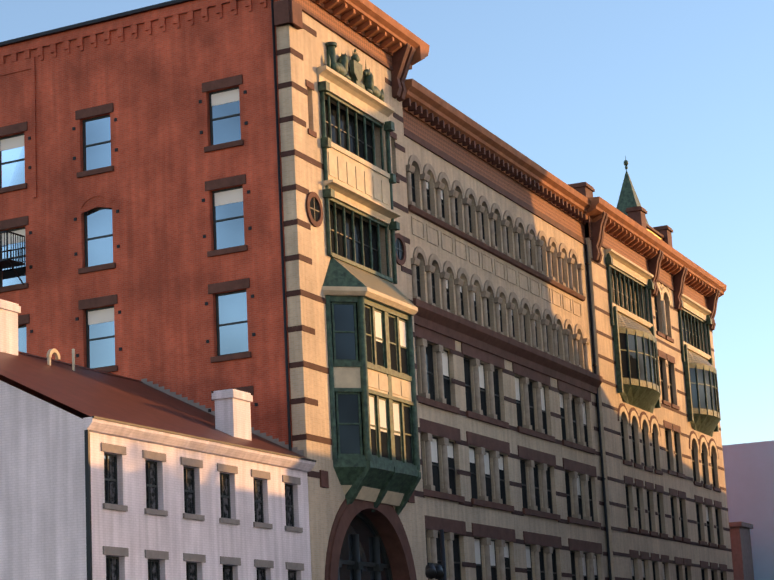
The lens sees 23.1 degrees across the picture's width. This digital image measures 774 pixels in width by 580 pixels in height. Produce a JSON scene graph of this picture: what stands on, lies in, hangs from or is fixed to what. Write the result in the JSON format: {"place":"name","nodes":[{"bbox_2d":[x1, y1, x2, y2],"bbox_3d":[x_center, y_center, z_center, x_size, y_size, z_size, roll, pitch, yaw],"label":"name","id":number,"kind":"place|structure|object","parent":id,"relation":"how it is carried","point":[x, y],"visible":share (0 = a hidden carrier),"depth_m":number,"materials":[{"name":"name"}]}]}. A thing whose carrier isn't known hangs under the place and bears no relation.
{"place":"outdoors","nodes":[
{"label":"outdoors","id":0,"kind":"place"},
{"bbox_2d":[0,0,773,444],"label":"sky","id":1,"kind":"structure","parent":0,"point":[683,90],"materials":[{"name":"blue"}]},
{"bbox_2d":[722,440,773,579],"bbox_3d":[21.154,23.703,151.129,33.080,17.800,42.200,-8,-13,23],"label":"building","id":2,"kind":"structure","parent":0,"point":[749,474],"depth_m":133.83,"materials":[{"name":"paint"}]},
{"bbox_3d":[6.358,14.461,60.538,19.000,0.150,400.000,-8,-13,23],"label":"street pavement","id":3,"kind":"structure","parent":0,"visible":0},
{"bbox_2d":[0,299,315,579],"bbox_3d":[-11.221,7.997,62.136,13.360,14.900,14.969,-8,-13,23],"label":"white house","id":4,"kind":"structure","parent":3,"relation":"on","point":[106,476],"depth_m":57.19,"materials":[{"name":"paint"}]},
{"bbox_2d":[0,0,733,579],"bbox_3d":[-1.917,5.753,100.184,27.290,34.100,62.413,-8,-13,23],"label":"building","id":5,"kind":"structure","parent":3,"relation":"on","point":[412,316],"depth_m":73.97,"materials":[{"name":"stone"}]},
{"bbox_2d":[425,529,446,579],"bbox_3d":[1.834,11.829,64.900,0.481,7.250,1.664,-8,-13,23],"label":"street lamp","id":6,"kind":"object","parent":3,"relation":"on","point":[435,571],"visible":1,"depth_m":65.36,"materials":[{"name":"metal"}]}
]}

